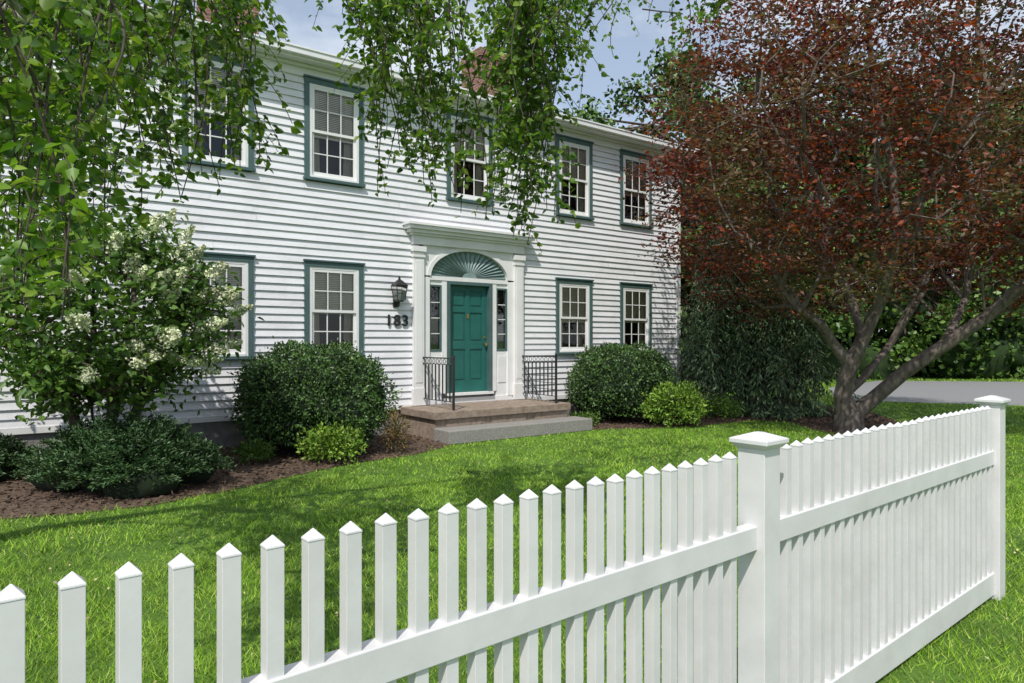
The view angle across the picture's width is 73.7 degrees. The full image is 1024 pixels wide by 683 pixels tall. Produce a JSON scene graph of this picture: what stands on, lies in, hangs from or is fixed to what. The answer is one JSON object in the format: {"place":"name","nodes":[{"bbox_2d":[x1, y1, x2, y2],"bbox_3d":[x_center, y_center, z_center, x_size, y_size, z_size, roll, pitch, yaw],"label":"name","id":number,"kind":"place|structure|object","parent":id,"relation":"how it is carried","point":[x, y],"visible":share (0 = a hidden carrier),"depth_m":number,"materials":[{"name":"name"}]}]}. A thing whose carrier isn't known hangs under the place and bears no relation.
{"place":"outdoors","nodes":[
{"label":"outdoors","id":0,"kind":"place"},
{"bbox_2d":[0,374,1023,682],"bbox_3d":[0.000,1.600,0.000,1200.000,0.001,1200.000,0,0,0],"label":"ground","id":1,"kind":"structure","parent":0,"point":[194,544],"depth_m":5.49,"materials":[{"name":"plant"}]},
{"bbox_2d":[0,433,447,518],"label":"mulch bed","id":2,"kind":"object","parent":1,"relation":"on","point":[51,502],"visible":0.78,"depth_m":7.56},
{"bbox_2d":[0,432,38,481],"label":"spreading yew","id":3,"kind":"object","parent":2,"relation":"on","point":[12,454],"visible":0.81,"depth_m":7.86,"materials":[{"name":"green plant"}]},
{"bbox_2d":[10,405,237,498],"bbox_3d":[-4.236,1.174,7.431,2.318,0.991,1.829,0,0,0],"label":"spreading yew","id":4,"kind":"object","parent":2,"relation":"on","point":[139,457],"visible":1,"depth_m":7.08,"materials":[{"name":"green plant"}]},
{"bbox_2d":[0,202,264,430],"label":"hydrangea tree","id":5,"kind":"object","parent":2,"relation":"on","point":[48,374],"visible":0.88,"depth_m":7.39,"materials":[{"name":"green plant"}]},
{"bbox_2d":[0,432,450,518],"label":"mulch chips","id":6,"kind":"object","parent":2,"relation":"on","point":[187,485],"visible":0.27,"depth_m":7.92,"materials":[{"name":"brown wood"}]},
{"bbox_2d":[229,437,277,463],"bbox_3d":[-3.355,1.427,8.908,0.595,0.357,0.578,0,0,0],"label":"perennial clump","id":7,"kind":"object","parent":2,"relation":"on","point":[253,451],"visible":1,"depth_m":8.85,"materials":[{"name":"green plant"}]},
{"bbox_2d":[224,336,407,449],"bbox_3d":[-2.834,0.749,9.968,2.558,1.672,2.293,0,0,0],"label":"boxwood shrub","id":8,"kind":"object","parent":2,"relation":"on","point":[295,390],"visible":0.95,"depth_m":9.24,"materials":[{"name":"green plant"}]},
{"bbox_2d":[293,420,370,462],"bbox_3d":[-2.389,1.302,9.051,1.032,0.608,0.953,0,0,0],"label":"lime shrub","id":9,"kind":"object","parent":2,"relation":"on","point":[320,444],"visible":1,"depth_m":8.89,"materials":[{"name":"green plant"}]},
{"bbox_2d":[378,404,410,452],"bbox_3d":[-1.661,1.224,9.674,0.485,0.699,0.525,0,0,0],"label":"rusty shrub","id":10,"kind":"object","parent":2,"relation":"on","point":[396,422],"visible":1,"depth_m":9.66,"materials":[{"name":"orange plant"}]},
{"bbox_2d":[5,398,596,454],"bbox_3d":[-3.933,1.351,15.355,13.660,0.498,7.970,0,0,-36],"label":"foundation","id":11,"kind":"object","parent":1,"relation":"on","point":[219,433],"depth_m":10.11,"materials":[{"name":"concrete"}]},
{"bbox_2d":[402,221,534,405],"bbox_3d":[-0.785,-0.430,12.680,2.780,3.260,0.530,0,0,-36],"label":"door surround","id":12,"kind":"object","parent":11,"relation":"on","point":[435,242],"visible":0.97,"depth_m":12.45,"materials":[{"name":"white paint"}]},
{"bbox_2d":[431,252,505,279],"bbox_3d":[-0.801,-1.421,12.702,1.680,0.493,0.065,0,0,-36],"label":"fan louver","id":13,"kind":"object","parent":12,"relation":"attached to","point":[467,265],"visible":1,"depth_m":12.69,"materials":[{"name":"paint"}]},
{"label":"side walls","id":14,"kind":"object","parent":11,"relation":"on","visible":0},
{"bbox_2d":[0,34,676,428],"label":"clapboards","id":15,"kind":"object","parent":14,"relation":"attached to","point":[292,226],"visible":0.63,"depth_m":11.49,"materials":[{"name":"paint"}]},
{"bbox_2d":[388,315,407,325],"bbox_3d":[-1.967,-0.362,11.783,0.382,0.201,0.016,0,0,-36],"label":"house number","id":16,"kind":"object","parent":15,"relation":"attached to","point":[399,318],"visible":1,"depth_m":11.78,"materials":[{"name":"black metal"}]},
{"bbox_2d":[391,276,407,306],"bbox_3d":[-1.937,-0.850,11.680,0.220,0.520,0.265,0,0,-36],"label":"wall lantern","id":17,"kind":"object","parent":15,"relation":"attached to","point":[399,282],"depth_m":11.66,"materials":[{"name":"black metal"}]},
{"bbox_2d":[181,49,653,392],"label":"green casings","id":18,"kind":"object","parent":15,"relation":"attached to","point":[308,80],"visible":0.67,"depth_m":12.30,"materials":[{"name":"paint"}]},
{"bbox_2d":[188,57,648,355],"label":"window sashes","id":19,"kind":"object","parent":18,"relation":"attached to","point":[243,161],"depth_m":11.34,"materials":[{"name":"white wood"}]},
{"bbox_2d":[194,73,643,348],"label":"curtains","id":20,"kind":"object","parent":19,"relation":"attached to","point":[348,172],"visible":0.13,"depth_m":11.40,"materials":[{"name":"fabric"}]},
{"bbox_2d":[194,66,645,322],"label":"blinds","id":21,"kind":"object","parent":19,"relation":"attached to","point":[322,285],"visible":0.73,"depth_m":11.29,"materials":[{"name":"beige fabric"}]},
{"bbox_2d":[0,1,699,435],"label":"eave trim","id":22,"kind":"structure","parent":14,"relation":"attached to","point":[296,59],"depth_m":11.37,"materials":[{"name":"white paint"}]},
{"bbox_2d":[187,67,645,348],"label":"room interiors","id":23,"kind":"object","parent":14,"relation":"attached to","point":[334,169],"visible":0.16,"depth_m":11.71,"materials":[{"name":"black"}]},
{"bbox_2d":[0,0,732,348],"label":"weeping birch tree","id":24,"kind":"object","parent":1,"relation":"on","point":[36,44],"visible":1,"depth_m":3.58,"materials":[{"name":"green plant"}]},
{"bbox_2d":[400,399,591,444],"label":"front steps","id":25,"kind":"structure","parent":1,"relation":"on","point":[468,422],"depth_m":11.52,"materials":[{"name":"stone"}]},
{"bbox_2d":[421,354,454,410],"bbox_3d":[-1.272,0.672,11.620,0.040,0.925,1.100,0,0,-36],"label":"iron railing","id":26,"kind":"object","parent":25,"relation":"on","point":[453,380],"visible":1,"depth_m":11.47,"materials":[{"name":"black metal"}]},
{"bbox_2d":[426,391,511,404],"bbox_3d":[-0.812,1.031,12.716,1.920,0.178,0.240,0,0,-36],"label":"threshold","id":27,"kind":"object","parent":25,"relation":"on","point":[482,398],"visible":0.82,"depth_m":12.68,"materials":[{"name":"white paint"}]},
{"bbox_2d":[450,285,486,392],"bbox_3d":[-0.847,-0.050,12.764,0.860,1.980,0.060,0,0,-36],"label":"front door","id":28,"kind":"structure","parent":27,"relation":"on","point":[468,348],"depth_m":12.77,"materials":[{"name":"teal paint"}]},
{"bbox_2d":[522,353,556,402],"bbox_3d":[0.492,0.672,12.918,0.041,0.925,1.100,0,0,-36],"label":"iron railing","id":29,"kind":"object","parent":25,"relation":"on","point":[543,375],"visible":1,"depth_m":12.77,"materials":[{"name":"black metal"}]},
{"bbox_2d":[0,395,1010,682],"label":"picket fence","id":30,"kind":"object","parent":1,"relation":"on","point":[874,553],"visible":1,"depth_m":2.25,"materials":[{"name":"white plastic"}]},
{"bbox_2d":[592,396,900,434],"bbox_3d":[4.563,1.594,15.723,7.126,0.001,8.555,0,0,0],"label":"mulch bed","id":31,"kind":"object","parent":1,"relation":"on","point":[720,422],"visible":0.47,"depth_m":13.43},
{"bbox_2d":[568,411,599,425],"bbox_3d":[1.358,1.466,12.907,0.690,0.324,0.606,0,0,0],"label":"perennial clump","id":32,"kind":"object","parent":31,"relation":"on","point":[593,416],"visible":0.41,"depth_m":12.84,"materials":[{"name":"green plant"}]},
{"bbox_2d":[564,339,682,419],"bbox_3d":[2.214,0.742,13.785,2.324,1.604,2.226,0,0,0],"label":"boxwood shrub","id":33,"kind":"object","parent":31,"relation":"on","point":[615,380],"visible":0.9,"depth_m":13.12,"materials":[{"name":"green plant"}]},
{"bbox_2d":[637,379,714,427],"bbox_3d":[3.086,1.149,12.826,1.511,0.877,1.273,0,0,0],"label":"lime shrub","id":34,"kind":"object","parent":31,"relation":"on","point":[680,402],"visible":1,"depth_m":12.62,"materials":[{"name":"green plant"}]},
{"bbox_2d":[692,394,746,419],"bbox_3d":[4.258,1.336,14.188,1.188,0.527,1.125,0,0,-26],"label":"perennial clump","id":35,"kind":"object","parent":31,"relation":"on","point":[723,407],"visible":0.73,"depth_m":14.02,"materials":[{"name":"green plant"}]},
{"bbox_2d":[669,233,795,419],"bbox_3d":[4.957,-0.371,15.312,2.904,4.228,3.246,0,0,0],"label":"weeping cedar","id":36,"kind":"object","parent":31,"relation":"on","point":[715,341],"visible":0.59,"depth_m":14.82,"materials":[{"name":"green plant"}]},
{"bbox_2d":[592,395,899,433],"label":"mulch chips","id":37,"kind":"object","parent":31,"relation":"on","point":[809,423],"visible":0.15,"depth_m":13.57,"materials":[{"name":"brown wood"}]},
{"bbox_2d":[714,271,860,420],"bbox_3d":[5.840,0.080,14.906,2.684,3.338,2.794,0,0,-35],"label":"weeping cedar","id":38,"kind":"object","parent":31,"relation":"on","point":[795,341],"visible":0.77,"depth_m":14.44,"materials":[{"name":"green plant"}]},
{"bbox_2d":[563,25,1023,391],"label":"background trees","id":39,"kind":"object","parent":1,"relation":"on","point":[995,350],"visible":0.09,"depth_m":28.93,"materials":[{"name":"green plant"}]},
{"bbox_2d":[615,0,1023,432],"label":"japanese maple tree","id":40,"kind":"object","parent":1,"relation":"on","point":[850,413],"visible":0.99,"depth_m":11.00,"materials":[{"name":"red plant"}]},
{"bbox_2d":[138,0,1023,331],"label":"sky","id":41,"kind":"structure","parent":0,"point":[627,46],"materials":[{"name":"blue"}]},
{"bbox_2d":[829,381,1023,405],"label":"driveway","id":42,"kind":"structure","parent":0,"point":[961,392],"depth_m":21.74,"materials":[{"name":"grey asphalt"}]},
{"bbox_3d":[-3.954,-5.390,15.383,14.400,1.780,8.740,0,0,-36],"label":"roof","id":43,"kind":"object","parent":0,"visible":0},
{"bbox_2d":[196,0,258,34],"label":"chimney","id":44,"kind":"object","parent":43,"relation":"on","point":[209,12],"visible":0.06,"depth_m":13.78,"materials":[{"name":"brick"}]},
{"bbox_2d":[459,46,512,99],"bbox_3d":[-0.655,-6.410,17.835,1.080,2.020,0.980,0,0,-36],"label":"chimney","id":45,"kind":"object","parent":43,"relation":"on","point":[477,85],"visible":0.17,"depth_m":17.36,"materials":[{"name":"brick"}]}
]}

